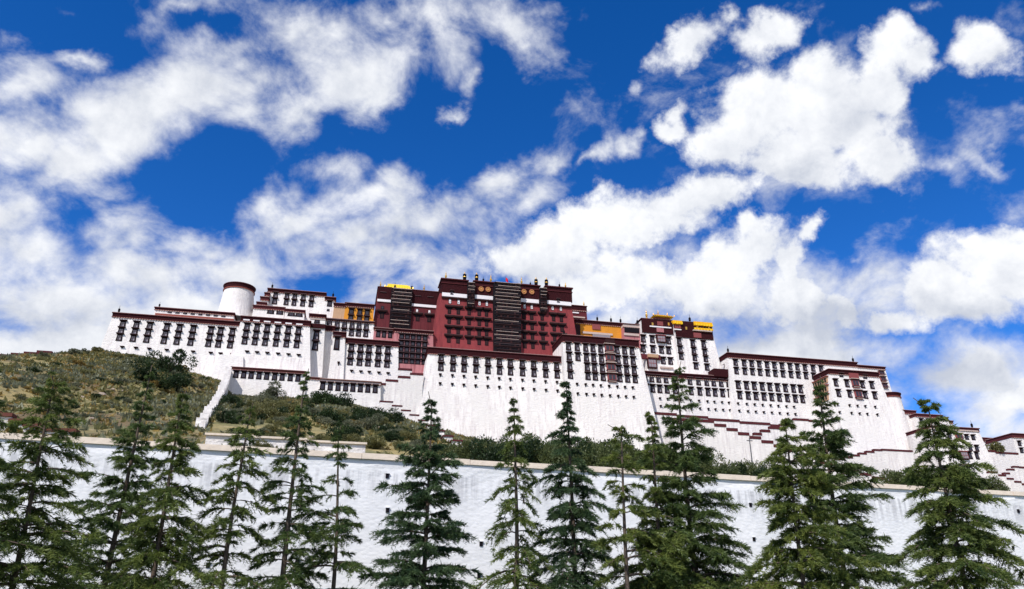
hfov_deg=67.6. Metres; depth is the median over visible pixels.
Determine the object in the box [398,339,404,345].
window
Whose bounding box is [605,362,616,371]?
window
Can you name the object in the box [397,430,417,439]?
shrub
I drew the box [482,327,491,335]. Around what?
window
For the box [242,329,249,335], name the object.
window
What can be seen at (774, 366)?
window
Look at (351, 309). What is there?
window
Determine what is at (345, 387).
window
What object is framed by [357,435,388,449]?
shrub
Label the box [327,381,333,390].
window
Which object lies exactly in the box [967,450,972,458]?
window
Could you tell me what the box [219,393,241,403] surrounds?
shrub
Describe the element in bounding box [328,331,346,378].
corner tower
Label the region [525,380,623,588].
cedar tree
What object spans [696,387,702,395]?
window
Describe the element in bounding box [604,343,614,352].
window
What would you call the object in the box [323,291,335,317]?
white building
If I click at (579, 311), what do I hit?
red annex
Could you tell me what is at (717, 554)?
cedar tree
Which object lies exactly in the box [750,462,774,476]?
shrub
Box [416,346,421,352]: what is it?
window
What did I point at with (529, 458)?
shrub
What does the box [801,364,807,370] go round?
window
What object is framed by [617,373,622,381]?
window
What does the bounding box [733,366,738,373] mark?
window
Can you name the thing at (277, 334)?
window
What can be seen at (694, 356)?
window
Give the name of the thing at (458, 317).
window
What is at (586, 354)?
window
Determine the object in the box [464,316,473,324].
window
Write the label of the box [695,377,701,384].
window
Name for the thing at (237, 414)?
shrub
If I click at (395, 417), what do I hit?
shrub
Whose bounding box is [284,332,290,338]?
window
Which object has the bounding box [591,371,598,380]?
window
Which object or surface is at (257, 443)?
shrub
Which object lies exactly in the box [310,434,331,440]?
shrub
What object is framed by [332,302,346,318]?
tan building
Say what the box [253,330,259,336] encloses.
window
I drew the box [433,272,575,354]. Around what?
red palace
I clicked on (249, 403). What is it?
shrub
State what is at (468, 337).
window
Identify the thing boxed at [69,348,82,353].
shrub
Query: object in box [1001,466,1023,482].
stair wall
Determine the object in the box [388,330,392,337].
window
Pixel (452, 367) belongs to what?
window
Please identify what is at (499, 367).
window
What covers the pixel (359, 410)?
shrub
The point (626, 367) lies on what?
window
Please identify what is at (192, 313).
building
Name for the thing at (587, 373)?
window
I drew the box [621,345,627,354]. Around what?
window
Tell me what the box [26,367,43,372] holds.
shrub
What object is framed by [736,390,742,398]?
window
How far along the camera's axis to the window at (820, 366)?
348.78 m
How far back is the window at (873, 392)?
334.36 m
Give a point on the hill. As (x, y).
(217, 427)
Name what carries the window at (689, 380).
in the palace wing at (709, 393)
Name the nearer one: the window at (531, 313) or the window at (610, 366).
the window at (610, 366)
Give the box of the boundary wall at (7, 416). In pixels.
[0,411,80,433]
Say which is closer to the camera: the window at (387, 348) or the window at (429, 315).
the window at (387, 348)
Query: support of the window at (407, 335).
in the pink building at (414, 344)
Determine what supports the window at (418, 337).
in the pink building at (414, 344)
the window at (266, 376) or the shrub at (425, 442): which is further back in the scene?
the window at (266, 376)
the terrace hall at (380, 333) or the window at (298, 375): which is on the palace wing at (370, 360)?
the terrace hall at (380, 333)
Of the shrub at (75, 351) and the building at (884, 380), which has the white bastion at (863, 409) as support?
the building at (884, 380)
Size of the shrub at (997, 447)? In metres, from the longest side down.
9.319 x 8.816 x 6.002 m
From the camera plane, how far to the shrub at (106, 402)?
109.69 m
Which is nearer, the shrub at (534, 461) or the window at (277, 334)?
the shrub at (534, 461)
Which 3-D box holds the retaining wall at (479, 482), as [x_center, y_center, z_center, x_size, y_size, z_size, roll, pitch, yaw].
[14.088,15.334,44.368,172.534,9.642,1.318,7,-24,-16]
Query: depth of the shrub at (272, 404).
113.66 m
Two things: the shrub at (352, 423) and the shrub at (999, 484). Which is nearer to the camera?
the shrub at (352, 423)
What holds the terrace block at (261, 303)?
on the terrace house at (268, 311)
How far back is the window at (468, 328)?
324.23 m
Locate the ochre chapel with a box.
[344,302,374,320]
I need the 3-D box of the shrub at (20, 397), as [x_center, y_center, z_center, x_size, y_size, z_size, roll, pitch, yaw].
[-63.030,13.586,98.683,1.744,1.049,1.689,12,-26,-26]
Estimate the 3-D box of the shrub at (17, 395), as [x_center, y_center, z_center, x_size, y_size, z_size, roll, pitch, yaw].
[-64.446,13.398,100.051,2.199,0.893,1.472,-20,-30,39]
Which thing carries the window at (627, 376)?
in the white bastion at (605, 377)
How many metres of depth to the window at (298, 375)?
286.38 m
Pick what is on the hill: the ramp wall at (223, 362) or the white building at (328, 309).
the ramp wall at (223, 362)
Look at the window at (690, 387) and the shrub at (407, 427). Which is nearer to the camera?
the shrub at (407, 427)
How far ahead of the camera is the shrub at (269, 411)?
83.25 m
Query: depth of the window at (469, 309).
328.77 m
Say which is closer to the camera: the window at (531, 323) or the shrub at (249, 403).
the shrub at (249, 403)
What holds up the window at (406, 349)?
in the pink building at (414, 344)
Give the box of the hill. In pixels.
[0,354,482,460]
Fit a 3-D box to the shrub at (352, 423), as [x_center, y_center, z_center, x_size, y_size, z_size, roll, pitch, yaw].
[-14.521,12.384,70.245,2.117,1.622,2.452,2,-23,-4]
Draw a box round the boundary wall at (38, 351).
[0,350,52,354]
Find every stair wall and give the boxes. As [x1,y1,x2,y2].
[379,400,482,451]
[381,372,422,413]
[397,368,411,379]
[654,412,778,452]
[672,418,799,478]
[752,424,800,468]
[792,418,822,468]
[816,462,889,483]
[837,449,914,479]
[986,471,1023,491]
[988,450,1020,473]
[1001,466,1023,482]
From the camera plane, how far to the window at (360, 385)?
287.11 m
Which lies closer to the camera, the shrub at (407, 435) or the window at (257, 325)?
the shrub at (407, 435)
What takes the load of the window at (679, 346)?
in the white palace at (695, 348)
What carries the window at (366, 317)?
in the ochre chapel
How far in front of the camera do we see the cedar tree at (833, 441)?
29.55 m
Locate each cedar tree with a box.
[0,366,57,588]
[0,371,115,588]
[30,366,169,588]
[106,390,221,588]
[158,403,278,588]
[227,368,349,588]
[269,425,379,588]
[356,391,484,588]
[468,398,555,588]
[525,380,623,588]
[590,424,691,588]
[606,411,717,588]
[613,362,784,588]
[731,418,891,588]
[770,376,919,588]
[886,398,1023,588]
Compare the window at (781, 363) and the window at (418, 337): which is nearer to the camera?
the window at (418, 337)
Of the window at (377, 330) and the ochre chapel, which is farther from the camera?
the ochre chapel
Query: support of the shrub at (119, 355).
on the hill
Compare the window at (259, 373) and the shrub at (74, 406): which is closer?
the shrub at (74, 406)
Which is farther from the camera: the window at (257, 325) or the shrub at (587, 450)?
the window at (257, 325)
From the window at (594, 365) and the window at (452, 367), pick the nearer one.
the window at (452, 367)
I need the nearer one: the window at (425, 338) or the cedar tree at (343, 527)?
the cedar tree at (343, 527)
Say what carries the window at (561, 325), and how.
in the red palace at (490, 315)
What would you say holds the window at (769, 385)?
in the palace wing at (771, 389)
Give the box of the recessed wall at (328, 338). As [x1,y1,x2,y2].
[322,325,335,377]
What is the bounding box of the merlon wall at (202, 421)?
[195,367,231,428]
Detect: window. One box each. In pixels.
[115,332,123,340]
[118,326,125,332]
[119,319,127,325]
[129,333,137,341]
[131,327,139,333]
[133,320,140,326]
[143,334,150,342]
[145,328,152,334]
[146,321,153,327]
[160,335,168,343]
[162,329,169,335]
[163,322,170,329]
[173,336,180,344]
[175,330,182,336]
[176,323,183,329]
[187,337,194,345]
[188,331,195,337]
[190,324,197,330]
[205,338,212,346]
[206,332,213,338]
[207,325,214,332]
[215,339,222,347]
[216,333,223,339]
[217,326,224,332]
[226,340,234,348]
[228,334,235,339]
[229,327,236,333]
[233,369,239,377]
[240,370,247,378]
[241,336,248,344]
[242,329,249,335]
[244,322,250,328]
[248,370,254,378]
[251,336,258,344]
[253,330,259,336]
[254,323,260,329]
[256,371,262,379]
[261,337,268,345]
[263,330,269,337]
[263,371,270,379]
[264,323,270,330]
[271,372,277,379]
[272,297,277,303]
[272,338,279,346]
[273,291,278,296]
[273,331,280,337]
[274,324,281,331]
[279,372,285,380]
[283,298,289,304]
[283,339,290,346]
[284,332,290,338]
[285,325,291,331]
[287,373,293,380]
[291,298,297,305]
[293,339,300,347]
[294,333,301,339]
[295,326,301,332]
[295,373,301,381]
[300,299,305,306]
[308,300,314,306]
[312,339,319,350]
[313,329,320,339]
[319,381,325,389]
[327,299,332,306]
[327,318,332,324]
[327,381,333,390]
[333,335,340,349]
[334,319,340,326]
[335,381,341,390]
[342,319,347,326]
[343,382,348,391]
[347,350,354,357]
[347,357,353,364]
[348,307,354,313]
[348,328,354,335]
[348,343,354,349]
[349,320,355,327]
[350,382,356,391]
[355,328,361,336]
[356,314,362,319]
[356,320,362,328]
[356,358,363,365]
[357,308,363,314]
[357,343,364,350]
[357,351,363,357]
[357,383,363,391]
[363,321,369,328]
[363,329,368,336]
[364,308,370,314]
[364,315,369,320]
[365,351,371,358]
[365,358,371,366]
[365,383,370,392]
[366,344,372,351]
[372,384,378,392]
[374,359,381,366]
[375,345,382,351]
[375,352,381,358]
[376,329,380,336]
[377,309,387,318]
[381,330,386,337]
[383,360,390,367]
[384,352,390,359]
[385,345,391,352]
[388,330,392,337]
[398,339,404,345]
[398,345,403,351]
[398,357,403,362]
[399,333,404,338]
[403,357,408,363]
[404,340,409,345]
[404,346,409,351]
[404,352,409,357]
[405,333,409,338]
[409,352,414,357]
[409,358,414,363]
[410,333,415,339]
[410,340,415,345]
[410,346,415,351]
[413,312,422,320]
[415,358,420,364]
[416,334,422,339]
[416,340,421,346]
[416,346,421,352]
[422,334,427,340]
[422,341,427,346]
[424,313,434,321]
[438,353,444,360]
[438,361,444,370]
[444,324,453,333]
[444,333,453,342]
[445,304,454,313]
[445,314,453,323]
[450,354,456,361]
[450,362,456,371]
[454,305,463,314]
[454,315,462,324]
[454,325,462,333]
[454,334,462,343]
[461,355,467,362]
[461,363,467,372]
[464,306,473,314]
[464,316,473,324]
[464,326,473,334]
[464,335,473,343]
[472,356,479,363]
[472,364,479,372]
[474,306,483,315]
[474,316,483,325]
[474,326,483,335]
[474,335,483,344]
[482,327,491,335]
[482,336,491,345]
[483,307,491,316]
[483,317,491,326]
[484,364,491,373]
[485,357,491,363]
[496,357,502,364]
[496,365,502,374]
[507,358,513,365]
[507,366,513,375]
[519,359,525,366]
[519,367,525,375]
[521,310,528,318]
[521,320,528,328]
[521,330,529,338]
[521,339,529,347]
[528,310,536,319]
[529,320,536,329]
[529,330,537,339]
[529,339,537,348]
[530,360,536,367]
[530,367,537,376]
[537,311,546,320]
[538,321,547,330]
[538,331,547,339]
[539,340,547,349]
[542,361,548,367]
[542,368,548,377]
[549,312,557,320]
[549,322,558,330]
[550,332,558,340]
[553,361,559,368]
[554,369,560,378]
[558,313,565,321]
[558,323,566,331]
[565,341,571,350]
[566,351,572,360]
[566,361,572,369]
[567,370,573,378]
[574,342,580,350]
[574,352,580,360]
[582,342,588,351]
[583,352,589,361]
[584,362,590,370]
[584,371,591,379]
[589,343,595,351]
[590,353,596,361]
[591,362,597,371]
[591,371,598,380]
[597,343,603,352]
[598,353,604,362]
[599,363,605,371]
[600,372,606,380]
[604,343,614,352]
[604,352,615,361]
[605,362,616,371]
[606,372,617,382]
[614,345,620,353]
[614,354,620,363]
[615,364,622,372]
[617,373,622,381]
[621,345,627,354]
[622,355,628,364]
[623,365,629,373]
[624,374,630,382]
[628,346,634,354]
[629,356,635,364]
[631,365,637,373]
[632,374,637,382]
[640,334,646,342]
[640,344,646,352]
[646,357,656,368]
[648,374,654,381]
[649,334,654,342]
[649,345,655,352]
[649,383,655,392]
[655,334,665,343]
[655,374,661,382]
[656,328,663,332]
[656,384,662,392]
[658,345,663,353]
[660,356,665,363]
[663,375,668,382]
[664,384,669,393]
[665,346,671,353]
[666,336,671,343]
[667,357,673,364]
[675,337,681,344]
[677,345,682,351]
[678,352,683,359]
[687,376,692,384]
[688,386,693,394]
[689,339,695,346]
[690,346,696,353]
[691,354,697,360]
[692,362,698,369]
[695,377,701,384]
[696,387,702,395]
[700,339,705,347]
[701,348,707,354]
[702,355,708,361]
[703,378,709,385]
[704,363,709,370]
[705,387,710,395]
[710,378,716,386]
[711,388,717,396]
[718,379,723,386]
[719,388,725,396]
[732,358,737,365]
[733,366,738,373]
[734,380,740,388]
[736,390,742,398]
[741,359,746,366]
[742,367,747,374]
[743,381,749,389]
[744,391,751,399]
[748,360,754,366]
[749,368,754,374]
[751,381,756,389]
[752,391,758,399]
[756,360,761,367]
[757,368,762,375]
[758,382,764,390]
[760,392,766,400]
[763,361,769,367]
[764,369,770,376]
[766,382,772,390]
[768,392,774,400]
[771,361,776,368]
[772,369,777,376]
[774,383,780,391]
[776,393,782,401]
[779,362,784,368]
[779,370,785,377]
[782,383,787,391]
[784,393,789,401]
[787,362,792,369]
[788,370,793,377]
[789,384,796,392]
[792,394,798,402]
[794,363,799,369]
[795,371,800,378]
[797,384,803,392]
[799,394,805,402]
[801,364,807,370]
[803,371,808,378]
[810,364,815,371]
[818,365,823,371]
[832,378,838,386]
[835,388,841,396]
[843,379,849,386]
[846,389,852,397]
[850,378,860,387]
[853,389,863,399]
[859,380,864,387]
[862,390,868,398]
[868,380,874,388]
[871,391,877,398]
[877,370,885,374]
[879,375,886,381]
[881,382,887,387]
[958,450,969,459]
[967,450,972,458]
[973,444,979,450]
[973,451,979,459]
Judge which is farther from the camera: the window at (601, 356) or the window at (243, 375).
the window at (601, 356)
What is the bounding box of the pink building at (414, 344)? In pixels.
[393,328,433,372]
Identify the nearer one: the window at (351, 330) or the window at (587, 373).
the window at (587, 373)
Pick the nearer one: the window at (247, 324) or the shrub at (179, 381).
the shrub at (179, 381)
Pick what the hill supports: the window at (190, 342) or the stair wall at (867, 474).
the stair wall at (867, 474)
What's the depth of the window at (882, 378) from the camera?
353.33 m
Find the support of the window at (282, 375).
in the hall at (251, 381)
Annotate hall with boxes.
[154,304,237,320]
[229,366,306,397]
[305,377,321,396]
[319,378,381,409]
[326,318,374,338]
[373,327,393,340]
[620,320,640,349]
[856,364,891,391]
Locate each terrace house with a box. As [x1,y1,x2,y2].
[252,304,285,317]
[284,308,305,319]
[903,409,916,430]
[909,413,941,429]
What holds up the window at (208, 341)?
in the palace wing at (206, 342)
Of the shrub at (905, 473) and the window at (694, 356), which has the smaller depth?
the shrub at (905, 473)
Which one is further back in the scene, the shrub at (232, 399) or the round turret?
the round turret
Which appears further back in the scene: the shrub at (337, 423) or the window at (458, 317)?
the window at (458, 317)
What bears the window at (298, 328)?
in the palace wing at (271, 343)
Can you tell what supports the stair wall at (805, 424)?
on the hill
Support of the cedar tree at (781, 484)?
on the ground
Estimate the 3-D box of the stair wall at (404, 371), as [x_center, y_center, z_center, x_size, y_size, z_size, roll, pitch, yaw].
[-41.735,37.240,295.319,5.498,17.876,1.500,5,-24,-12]
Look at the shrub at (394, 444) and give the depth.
56.29 m
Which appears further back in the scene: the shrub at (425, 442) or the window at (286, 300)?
the window at (286, 300)
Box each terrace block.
[256,301,267,304]
[260,296,269,305]
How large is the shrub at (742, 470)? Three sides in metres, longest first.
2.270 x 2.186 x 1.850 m
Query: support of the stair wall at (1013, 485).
on the hill
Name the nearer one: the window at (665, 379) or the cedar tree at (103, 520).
the cedar tree at (103, 520)
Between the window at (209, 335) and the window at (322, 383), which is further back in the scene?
the window at (209, 335)
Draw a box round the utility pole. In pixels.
[747,438,752,461]
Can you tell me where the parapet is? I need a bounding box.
[205,433,366,452]
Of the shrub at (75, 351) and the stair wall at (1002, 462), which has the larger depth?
the stair wall at (1002, 462)
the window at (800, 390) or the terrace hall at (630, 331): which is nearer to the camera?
the window at (800, 390)
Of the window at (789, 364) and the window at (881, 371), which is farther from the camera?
the window at (881, 371)
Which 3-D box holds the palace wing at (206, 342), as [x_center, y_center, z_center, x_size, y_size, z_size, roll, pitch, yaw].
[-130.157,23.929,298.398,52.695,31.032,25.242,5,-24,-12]
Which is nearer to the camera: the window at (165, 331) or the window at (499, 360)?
the window at (165, 331)
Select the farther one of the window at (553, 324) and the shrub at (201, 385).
the window at (553, 324)
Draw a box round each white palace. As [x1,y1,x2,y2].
[635,311,677,371]
[671,316,720,374]
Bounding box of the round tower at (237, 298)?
[218,281,255,320]
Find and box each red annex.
[373,282,438,330]
[571,302,586,319]
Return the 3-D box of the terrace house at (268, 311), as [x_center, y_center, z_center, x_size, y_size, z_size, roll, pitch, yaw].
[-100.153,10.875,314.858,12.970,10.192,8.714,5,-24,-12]
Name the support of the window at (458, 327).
in the red palace at (490, 315)
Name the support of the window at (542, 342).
in the red palace at (490, 315)
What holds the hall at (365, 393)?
on the hill
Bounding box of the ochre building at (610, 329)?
[574,317,621,338]
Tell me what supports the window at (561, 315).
in the red palace at (490, 315)
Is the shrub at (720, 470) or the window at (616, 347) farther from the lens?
the window at (616, 347)
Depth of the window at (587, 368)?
310.90 m
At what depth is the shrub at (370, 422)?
86.65 m
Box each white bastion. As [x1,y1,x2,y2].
[418,346,565,443]
[552,330,660,453]
[812,368,907,460]
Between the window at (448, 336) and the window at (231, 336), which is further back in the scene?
the window at (448, 336)
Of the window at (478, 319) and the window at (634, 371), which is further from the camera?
the window at (478, 319)
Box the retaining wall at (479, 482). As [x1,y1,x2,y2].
[0,432,1023,588]
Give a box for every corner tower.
[309,313,326,376]
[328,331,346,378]
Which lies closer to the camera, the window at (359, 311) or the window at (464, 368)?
the window at (464, 368)
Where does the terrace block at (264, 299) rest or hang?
on the terrace house at (268, 311)
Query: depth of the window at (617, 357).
315.75 m
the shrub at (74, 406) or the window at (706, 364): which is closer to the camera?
the shrub at (74, 406)
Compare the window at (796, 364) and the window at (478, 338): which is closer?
the window at (478, 338)
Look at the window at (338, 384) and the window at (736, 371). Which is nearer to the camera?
the window at (338, 384)
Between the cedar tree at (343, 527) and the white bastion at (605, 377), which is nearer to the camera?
the cedar tree at (343, 527)
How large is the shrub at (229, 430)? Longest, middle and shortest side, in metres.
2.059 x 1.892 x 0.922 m
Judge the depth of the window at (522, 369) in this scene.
307.35 m
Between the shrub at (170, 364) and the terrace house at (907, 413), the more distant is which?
the terrace house at (907, 413)
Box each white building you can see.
[267,284,326,319]
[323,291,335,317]
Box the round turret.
[885,392,910,449]
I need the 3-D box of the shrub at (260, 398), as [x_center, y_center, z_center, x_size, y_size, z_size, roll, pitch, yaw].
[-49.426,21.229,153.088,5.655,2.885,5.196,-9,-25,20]
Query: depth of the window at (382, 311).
329.01 m
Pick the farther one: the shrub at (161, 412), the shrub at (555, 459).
the shrub at (161, 412)
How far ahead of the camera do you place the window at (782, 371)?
342.96 m
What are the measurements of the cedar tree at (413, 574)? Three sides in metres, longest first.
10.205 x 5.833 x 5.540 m
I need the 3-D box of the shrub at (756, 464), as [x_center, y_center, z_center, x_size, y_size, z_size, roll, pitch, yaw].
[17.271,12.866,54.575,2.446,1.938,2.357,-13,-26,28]
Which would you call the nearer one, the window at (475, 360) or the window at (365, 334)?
the window at (475, 360)
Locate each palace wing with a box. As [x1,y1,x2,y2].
[101,308,240,376]
[231,315,311,376]
[343,337,399,382]
[644,368,730,418]
[719,346,857,423]
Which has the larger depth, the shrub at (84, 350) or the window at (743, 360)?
the window at (743, 360)
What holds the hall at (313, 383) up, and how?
on the hill
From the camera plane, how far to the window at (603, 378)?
310.21 m
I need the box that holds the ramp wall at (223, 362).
[212,355,243,379]
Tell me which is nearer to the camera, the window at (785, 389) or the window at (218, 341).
the window at (218, 341)
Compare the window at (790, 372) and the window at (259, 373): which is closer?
the window at (259, 373)
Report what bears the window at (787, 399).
in the palace wing at (771, 389)
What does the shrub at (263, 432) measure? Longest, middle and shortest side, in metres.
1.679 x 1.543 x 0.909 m
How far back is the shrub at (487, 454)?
43.53 m
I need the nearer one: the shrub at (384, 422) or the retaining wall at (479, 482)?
the retaining wall at (479, 482)
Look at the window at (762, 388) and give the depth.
337.64 m
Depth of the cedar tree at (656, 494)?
26.99 m
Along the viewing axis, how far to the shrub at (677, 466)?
48.59 m
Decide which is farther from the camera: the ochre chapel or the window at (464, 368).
the ochre chapel
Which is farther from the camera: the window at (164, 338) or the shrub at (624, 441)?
the window at (164, 338)
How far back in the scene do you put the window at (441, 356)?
302.44 m
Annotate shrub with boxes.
[13,393,25,397]
[16,395,28,400]
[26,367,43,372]
[39,351,49,356]
[53,376,70,380]
[64,404,79,408]
[68,382,82,385]
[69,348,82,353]
[72,359,86,364]
[74,348,89,352]
[80,369,94,373]
[80,412,94,417]
[91,346,102,352]
[99,400,112,404]
[108,381,122,384]
[110,353,123,356]
[112,377,130,384]
[120,397,133,402]
[130,356,172,389]
[131,379,141,383]
[144,349,198,372]
[149,379,160,386]
[152,410,164,415]
[161,372,194,389]
[198,383,205,388]
[212,405,238,423]
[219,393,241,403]
[225,427,253,434]
[230,412,248,421]
[241,401,258,406]
[244,405,279,419]
[251,438,272,447]
[252,393,278,401]
[252,413,266,420]
[258,379,286,399]
[258,430,275,435]
[259,400,278,408]
[263,398,287,403]
[264,424,283,431]
[272,416,285,422]
[273,420,291,425]
[274,406,290,416]
[275,401,304,412]
[276,411,289,417]
[276,428,296,436]
[299,402,314,407]
[302,405,319,415]
[310,388,356,406]
[310,407,349,424]
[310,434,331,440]
[315,416,338,425]
[326,424,363,437]
[330,422,341,426]
[331,433,353,440]
[342,419,364,435]
[342,432,365,441]
[347,413,364,420]
[350,406,376,417]
[354,413,384,429]
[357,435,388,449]
[369,407,404,422]
[372,423,397,431]
[373,429,386,435]
[377,416,391,427]
[378,430,400,441]
[392,441,409,450]
[396,435,406,440]
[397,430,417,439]
[401,425,416,433]
[401,431,417,439]
[410,439,428,444]
[411,439,421,443]
[426,439,469,458]
[448,440,477,458]
[464,447,487,459]
[468,434,513,461]
[480,441,513,461]
[489,438,525,453]
[498,435,513,445]
[502,435,543,462]
[519,431,548,462]
[530,439,551,463]
[538,439,583,464]
[547,444,593,465]
[566,440,604,465]
[575,444,595,465]
[579,436,606,447]
[582,439,630,468]
[596,430,633,451]
[596,437,638,459]
[619,448,661,470]
[633,443,686,470]
[662,448,696,471]
[698,459,739,474]
[704,450,726,468]
[710,467,741,474]
[727,462,746,474]
[732,458,761,475]
[745,460,768,470]
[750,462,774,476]
[879,468,917,485]
[881,468,935,486]
[936,460,972,481]
[982,475,1010,490]
[985,441,1005,451]
[991,486,1008,490]
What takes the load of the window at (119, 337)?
in the palace wing at (206, 342)
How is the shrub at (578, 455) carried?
on the hill
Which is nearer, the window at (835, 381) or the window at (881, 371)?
the window at (835, 381)
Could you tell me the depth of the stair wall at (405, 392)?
291.90 m
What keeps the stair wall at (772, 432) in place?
on the hill
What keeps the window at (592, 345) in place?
in the white bastion at (605, 377)
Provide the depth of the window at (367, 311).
325.50 m
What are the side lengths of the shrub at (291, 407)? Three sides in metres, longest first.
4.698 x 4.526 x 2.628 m
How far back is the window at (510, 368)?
306.38 m
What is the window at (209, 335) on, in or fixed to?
in the palace wing at (206, 342)
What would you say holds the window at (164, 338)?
in the palace wing at (206, 342)
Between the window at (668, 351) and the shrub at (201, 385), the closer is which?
the shrub at (201, 385)
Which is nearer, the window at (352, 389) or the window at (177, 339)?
the window at (352, 389)
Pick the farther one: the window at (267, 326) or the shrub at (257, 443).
the window at (267, 326)
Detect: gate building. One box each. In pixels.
[905,420,993,477]
[984,433,1023,466]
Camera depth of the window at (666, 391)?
328.61 m
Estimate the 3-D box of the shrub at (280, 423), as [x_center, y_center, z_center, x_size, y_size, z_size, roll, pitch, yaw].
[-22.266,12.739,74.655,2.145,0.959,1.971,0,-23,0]
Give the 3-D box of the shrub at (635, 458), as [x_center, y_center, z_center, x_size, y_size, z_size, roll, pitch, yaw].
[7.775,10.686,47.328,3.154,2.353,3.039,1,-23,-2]
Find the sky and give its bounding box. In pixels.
[0,0,1023,437]
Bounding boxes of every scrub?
[0,349,482,454]
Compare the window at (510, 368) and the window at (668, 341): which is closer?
the window at (510, 368)
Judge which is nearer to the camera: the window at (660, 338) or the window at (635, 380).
the window at (635, 380)
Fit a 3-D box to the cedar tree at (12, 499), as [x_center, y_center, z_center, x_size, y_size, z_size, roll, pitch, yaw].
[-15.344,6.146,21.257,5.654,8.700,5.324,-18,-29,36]
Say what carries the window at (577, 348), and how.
in the white bastion at (605, 377)
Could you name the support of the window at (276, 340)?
in the palace wing at (271, 343)

